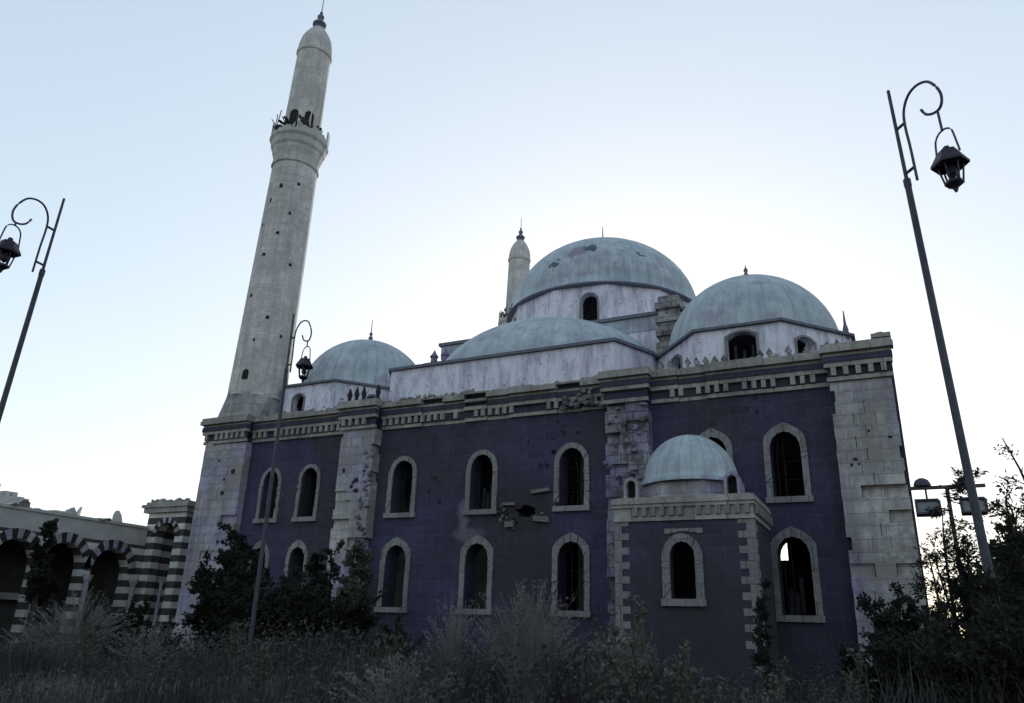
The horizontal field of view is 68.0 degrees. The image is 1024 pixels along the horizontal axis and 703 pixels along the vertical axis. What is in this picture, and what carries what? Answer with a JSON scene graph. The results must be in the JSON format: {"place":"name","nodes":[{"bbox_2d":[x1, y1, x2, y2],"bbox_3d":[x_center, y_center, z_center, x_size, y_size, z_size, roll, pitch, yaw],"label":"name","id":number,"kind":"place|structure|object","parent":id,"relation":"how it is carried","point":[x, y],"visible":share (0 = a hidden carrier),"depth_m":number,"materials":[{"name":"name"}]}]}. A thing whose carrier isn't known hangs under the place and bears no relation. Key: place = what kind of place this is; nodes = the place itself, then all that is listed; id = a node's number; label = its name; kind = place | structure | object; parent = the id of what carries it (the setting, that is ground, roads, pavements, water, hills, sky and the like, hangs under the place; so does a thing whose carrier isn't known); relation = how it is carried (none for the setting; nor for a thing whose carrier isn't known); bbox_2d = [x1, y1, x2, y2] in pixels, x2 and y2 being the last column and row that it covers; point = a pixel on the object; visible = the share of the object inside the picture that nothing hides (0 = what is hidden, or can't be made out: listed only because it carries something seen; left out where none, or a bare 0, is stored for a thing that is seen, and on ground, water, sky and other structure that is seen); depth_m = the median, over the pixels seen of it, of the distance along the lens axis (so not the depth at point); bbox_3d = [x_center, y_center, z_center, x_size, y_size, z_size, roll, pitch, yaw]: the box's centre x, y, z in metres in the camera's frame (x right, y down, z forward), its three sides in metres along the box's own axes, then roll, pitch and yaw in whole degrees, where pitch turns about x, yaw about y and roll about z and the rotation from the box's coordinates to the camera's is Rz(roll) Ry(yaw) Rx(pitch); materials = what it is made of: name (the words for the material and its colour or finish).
{"place":"outdoors","nodes":[
{"label":"outdoors","id":0,"kind":"place"},
{"bbox_2d":[0,610,1023,702],"bbox_3d":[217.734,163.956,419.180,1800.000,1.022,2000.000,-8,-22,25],"label":"ground","id":1,"kind":"structure","parent":0,"point":[43,681],"depth_m":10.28,"materials":[{"name":"green plant"}]},
{"bbox_2d":[0,484,28,503],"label":"distant building","id":2,"kind":"structure","parent":1,"relation":"on","point":[6,497],"depth_m":57.18,"materials":[{"name":"grey stone"}]},
{"bbox_2d":[0,197,64,421],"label":"street lamp","id":3,"kind":"object","parent":1,"relation":"on","point":[9,248],"visible":1,"depth_m":11.54,"materials":[{"name":"metal"}]},
{"bbox_2d":[0,619,72,660],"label":"grass clump","id":4,"kind":"object","parent":1,"relation":"on","point":[32,638],"visible":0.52,"depth_m":15.82,"materials":[{"name":"plant"}]},
{"bbox_2d":[20,518,61,655],"bbox_3d":[-19.154,9.512,30.559,1.796,5.628,1.792,-8,-22,25],"label":"young tree","id":5,"kind":"object","parent":1,"relation":"on","point":[41,585],"visible":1,"depth_m":30.57,"materials":[{"name":"green plant"}]},
{"bbox_2d":[7,586,139,663],"bbox_3d":[-8.311,5.223,14.369,2.166,1.521,2.205,1,-20,4],"label":"grass clump","id":6,"kind":"object","parent":1,"relation":"on","point":[67,633],"visible":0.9,"depth_m":14.32,"materials":[{"name":"plant"}]},
{"bbox_2d":[0,500,148,647],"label":"arcade","id":7,"kind":"object","parent":1,"relation":"on","point":[104,555],"visible":0.7,"depth_m":36.28,"materials":[{"name":"stone"}]},
{"bbox_2d":[74,619,103,671],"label":"tall weed","id":8,"kind":"object","parent":1,"relation":"on","point":[91,635],"visible":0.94,"depth_m":11.92,"materials":[{"name":"green plant"}]},
{"bbox_2d":[83,611,183,664],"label":"shrub","id":9,"kind":"object","parent":1,"relation":"on","point":[139,620],"visible":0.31,"depth_m":20.73,"materials":[{"name":"green plant"}]},
{"bbox_2d":[121,594,153,628],"bbox_3d":[-13.844,10.120,27.482,1.593,2.586,1.305,0,-20,6],"label":"sapling","id":10,"kind":"object","parent":1,"relation":"on","point":[144,608],"visible":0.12,"depth_m":27.96,"materials":[{"name":"green plant"}]},
{"bbox_2d":[108,621,180,677],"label":"grass clump","id":11,"kind":"object","parent":1,"relation":"on","point":[152,644],"visible":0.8,"depth_m":12.40,"materials":[{"name":"plant"}]},
{"bbox_2d":[134,497,195,646],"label":"gate pavilion","id":12,"kind":"structure","parent":1,"relation":"on","point":[169,523],"depth_m":38.00,"materials":[{"name":"stone"}]},
{"bbox_2d":[185,521,273,658],"bbox_3d":[-8.835,7.762,24.068,2.668,4.668,2.168,-8,-22,25],"label":"shrub","id":13,"kind":"object","parent":1,"relation":"on","point":[241,549],"visible":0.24,"depth_m":24.43,"materials":[{"name":"green plant"}]},
{"bbox_2d":[180,550,281,659],"bbox_3d":[-7.902,7.523,21.653,3.135,3.484,2.229,1,-20,2],"label":"shrub","id":14,"kind":"object","parent":1,"relation":"on","point":[206,611],"visible":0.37,"depth_m":21.43,"materials":[{"name":"green plant"}]},
{"bbox_2d":[225,621,250,681],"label":"tall weed","id":15,"kind":"object","parent":1,"relation":"on","point":[236,629],"visible":0.85,"depth_m":10.41,"materials":[{"name":"green plant"}]},
{"bbox_2d":[208,570,304,662],"bbox_3d":[-6.507,7.102,19.518,2.388,2.934,3.045,12,-22,-25],"label":"shrub","id":16,"kind":"object","parent":1,"relation":"on","point":[269,602],"visible":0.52,"depth_m":19.42,"materials":[{"name":"green plant"}]},
{"bbox_2d":[245,642,278,701],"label":"tall weed","id":17,"kind":"object","parent":1,"relation":"on","point":[262,662],"visible":0.93,"depth_m":8.95,"materials":[{"name":"green plant"}]},
{"bbox_2d":[245,313,312,664],"bbox_3d":[-4.618,3.121,14.934,0.862,8.621,0.357,-12,-24,33],"label":"street lamp","id":18,"kind":"object","parent":1,"relation":"on","point":[304,364],"visible":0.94,"depth_m":15.56,"materials":[{"name":"metal"}]},
{"bbox_2d":[290,539,344,606],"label":"shrub","id":19,"kind":"object","parent":1,"relation":"on","point":[313,566],"visible":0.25,"depth_m":22.75,"materials":[{"name":"green plant"}]},
{"bbox_2d":[270,564,388,657],"bbox_3d":[-4.597,6.670,18.463,2.774,2.823,2.260,-8,-22,25],"label":"shrub","id":20,"kind":"object","parent":1,"relation":"on","point":[336,611],"visible":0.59,"depth_m":18.15,"materials":[{"name":"green plant"}]},
{"bbox_2d":[326,537,375,634],"bbox_3d":[-4.190,6.631,19.384,1.428,3.682,1.482,-8,-22,25],"label":"sapling","id":21,"kind":"object","parent":1,"relation":"on","point":[356,581],"visible":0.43,"depth_m":19.51,"materials":[{"name":"green plant"}]},
{"bbox_2d":[321,613,425,666],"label":"shrub","id":22,"kind":"object","parent":1,"relation":"on","point":[398,628],"visible":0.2,"depth_m":16.18,"materials":[{"name":"green plant"}]},
{"bbox_2d":[373,631,404,690],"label":"tall weed","id":23,"kind":"object","parent":1,"relation":"on","point":[391,647],"visible":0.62,"depth_m":9.60,"materials":[{"name":"green plant"}]},
{"bbox_2d":[320,651,458,702],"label":"grass clump","id":24,"kind":"object","parent":1,"relation":"on","point":[393,698],"visible":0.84,"depth_m":7.12,"materials":[{"name":"plant"}]},
{"bbox_2d":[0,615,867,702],"bbox_3d":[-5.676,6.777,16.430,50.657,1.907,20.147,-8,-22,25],"label":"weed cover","id":25,"kind":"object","parent":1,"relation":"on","point":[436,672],"visible":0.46,"depth_m":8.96,"materials":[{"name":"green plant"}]},
{"bbox_2d":[415,592,482,696],"bbox_3d":[-0.778,3.776,9.676,0.826,1.388,0.826,-13,-25,34],"label":"grass clump","id":26,"kind":"object","parent":1,"relation":"on","point":[451,652],"visible":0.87,"depth_m":9.65,"materials":[{"name":"plant"}]},
{"bbox_2d":[465,575,590,702],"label":"grass clump","id":27,"kind":"object","parent":1,"relation":"on","point":[532,635],"visible":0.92,"depth_m":8.13,"materials":[{"name":"plant"}]},
{"bbox_2d":[172,0,928,702],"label":"mosque","id":28,"kind":"structure","parent":1,"relation":"on","point":[602,426],"depth_m":27.96,"materials":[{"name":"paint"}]},
{"bbox_2d":[248,540,269,569],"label":"window","id":29,"kind":"structure","parent":28,"relation":"in","point":[258,545],"depth_m":31.81,"materials":[{"name":"stone"}]},
{"bbox_2d":[252,467,281,523],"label":"window","id":30,"kind":"structure","parent":28,"relation":"in","point":[271,520],"depth_m":32.75,"materials":[{"name":"stone"}]},
{"bbox_2d":[284,539,307,585],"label":"window","id":31,"kind":"structure","parent":28,"relation":"in","point":[298,543],"depth_m":31.12,"materials":[{"name":"stone"}]},
{"bbox_2d":[291,464,320,521],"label":"window","id":32,"kind":"structure","parent":28,"relation":"in","point":[314,509],"depth_m":31.81,"materials":[{"name":"stone"}]},
{"bbox_2d":[374,537,410,612],"bbox_3d":[-4.408,8.482,28.903,1.430,2.758,0.456,-8,-22,25],"label":"window","id":33,"kind":"structure","parent":28,"relation":"in","point":[398,541],"depth_m":28.77,"materials":[{"name":"stone"}]},
{"bbox_2d":[383,456,416,518],"bbox_3d":[-4.283,5.362,30.049,1.410,2.449,0.456,-8,-22,25],"label":"window","id":34,"kind":"structure","parent":28,"relation":"in","point":[411,513],"depth_m":29.88,"materials":[{"name":"stone"}]},
{"bbox_2d":[455,535,493,614],"bbox_3d":[-1.241,8.044,27.430,1.430,2.758,0.456,-8,-22,25],"label":"window","id":35,"kind":"structure","parent":28,"relation":"in","point":[478,539],"depth_m":27.31,"materials":[{"name":"stone"}]},
{"bbox_2d":[462,449,497,515],"bbox_3d":[-1.090,4.921,28.563,1.410,2.449,0.456,-8,-22,25],"label":"window","id":36,"kind":"structure","parent":28,"relation":"in","point":[466,511],"depth_m":28.37,"materials":[{"name":"stone"}]},
{"bbox_2d":[549,532,590,616],"bbox_3d":[2.052,7.589,25.897,1.450,2.758,0.456,-8,-22,25],"label":"window","id":37,"kind":"structure","parent":28,"relation":"in","point":[569,537],"depth_m":25.80,"materials":[{"name":"stone"}]},
{"bbox_2d":[552,442,590,511],"bbox_3d":[2.167,4.471,27.047,1.410,2.449,0.456,-8,-22,25],"label":"window","id":38,"kind":"structure","parent":28,"relation":"in","point":[586,507],"depth_m":26.91,"materials":[{"name":"stone"}]},
{"bbox_2d":[699,428,733,462],"bbox_3d":[6.577,3.747,24.843,1.380,2.558,0.127,-8,-22,25],"label":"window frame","id":39,"kind":"structure","parent":28,"relation":"in","point":[709,433],"depth_m":25.03,"materials":[{"name":"stone"}]},
{"bbox_2d":[763,422,813,503],"bbox_3d":[8.691,3.519,24.031,1.390,2.558,0.456,-8,-22,25],"label":"window","id":40,"kind":"structure","parent":28,"relation":"in","point":[770,499],"depth_m":23.89,"materials":[{"name":"stone"}]},
{"bbox_2d":[770,526,825,622],"bbox_3d":[8.547,6.692,22.875,1.430,2.758,0.456,-8,-22,25],"label":"window","id":41,"kind":"structure","parent":28,"relation":"in","point":[810,543],"depth_m":22.73,"materials":[{"name":"stone"}]},
{"bbox_2d":[588,612,624,702],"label":"tall weed","id":42,"kind":"object","parent":1,"relation":"on","point":[611,655],"visible":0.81,"depth_m":7.45,"materials":[{"name":"green plant"}]},
{"bbox_2d":[583,622,673,702],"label":"grass clump","id":43,"kind":"object","parent":1,"relation":"on","point":[626,691],"visible":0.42,"depth_m":8.85,"materials":[{"name":"plant"}]},
{"bbox_2d":[618,594,666,702],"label":"tall weed","id":44,"kind":"object","parent":1,"relation":"on","point":[632,644],"visible":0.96,"depth_m":6.65,"materials":[{"name":"green plant"}]},
{"bbox_2d":[661,639,704,702],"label":"tall weed","id":45,"kind":"object","parent":1,"relation":"on","point":[683,687],"visible":0.99,"depth_m":6.31,"materials":[{"name":"green plant"}]},
{"bbox_2d":[714,685,773,702],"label":"grass clump","id":46,"kind":"object","parent":1,"relation":"on","point":[743,696],"visible":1,"depth_m":5.76,"materials":[{"name":"plant"}]},
{"bbox_2d":[749,577,778,702],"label":"sapling","id":47,"kind":"object","parent":1,"relation":"on","point":[763,655],"visible":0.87,"depth_m":17.28,"materials":[{"name":"green plant"}]},
{"bbox_2d":[754,655,789,702],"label":"tall weed","id":48,"kind":"object","parent":1,"relation":"on","point":[777,690],"visible":0.98,"depth_m":6.57,"materials":[{"name":"green plant"}]},
{"bbox_2d":[819,670,852,702],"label":"tall weed","id":49,"kind":"object","parent":1,"relation":"on","point":[847,678],"visible":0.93,"depth_m":6.40,"materials":[{"name":"green plant"}]},
{"bbox_2d":[843,647,877,702],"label":"tall weed","id":50,"kind":"object","parent":1,"relation":"on","point":[855,679],"visible":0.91,"depth_m":7.20,"materials":[{"name":"green plant"}]},
{"bbox_2d":[834,608,954,702],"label":"bush","id":51,"kind":"object","parent":1,"relation":"on","point":[896,650],"visible":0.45,"depth_m":7.75,"materials":[{"name":"green plant"}]},
{"bbox_2d":[852,581,962,698],"bbox_3d":[6.312,4.767,11.672,1.480,2.403,1.592,13,-23,-28],"label":"bush","id":52,"kind":"object","parent":1,"relation":"on","point":[887,617],"visible":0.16,"depth_m":11.92,"materials":[{"name":"green plant"}]},
{"bbox_2d":[886,80,1001,632],"bbox_3d":[4.668,0.687,7.497,0.352,8.620,0.852,3,-20,-2],"label":"street lamp","id":53,"kind":"object","parent":1,"relation":"on","point":[952,162],"visible":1,"depth_m":8.17,"materials":[{"name":"metal"}]},
{"bbox_2d":[908,478,988,627],"bbox_3d":[10.887,5.928,18.265,1.700,5.860,0.390,-8,-22,25],"label":"floodlight mast","id":54,"kind":"object","parent":1,"relation":"on","point":[925,485],"visible":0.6,"depth_m":19.14,"materials":[{"name":"grey metal"}]},
{"bbox_2d":[903,505,1023,648],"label":"bush","id":55,"kind":"object","parent":1,"relation":"on","point":[952,607],"visible":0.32,"depth_m":10.17,"materials":[{"name":"green plant"}]},
{"bbox_2d":[904,562,1023,702],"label":"bush","id":56,"kind":"object","parent":1,"relation":"on","point":[986,636],"visible":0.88,"depth_m":5.98,"materials":[{"name":"green plant"}]},
{"bbox_2d":[938,438,1023,629],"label":"bush","id":57,"kind":"object","parent":1,"relation":"on","point":[1013,544],"visible":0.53,"depth_m":8.60,"materials":[{"name":"green plant"}]},
{"bbox_2d":[942,514,1020,611],"bbox_3d":[9.239,4.875,13.668,2.196,3.965,2.171,1,-20,3],"label":"bush","id":58,"kind":"object","parent":1,"relation":"on","point":[995,527],"depth_m":14.32,"materials":[{"name":"green plant"}]},
{"bbox_2d":[0,0,1023,633],"label":"sky","id":59,"kind":"structure","parent":0,"point":[719,138],"materials":[{"name":"blue"}]}
]}

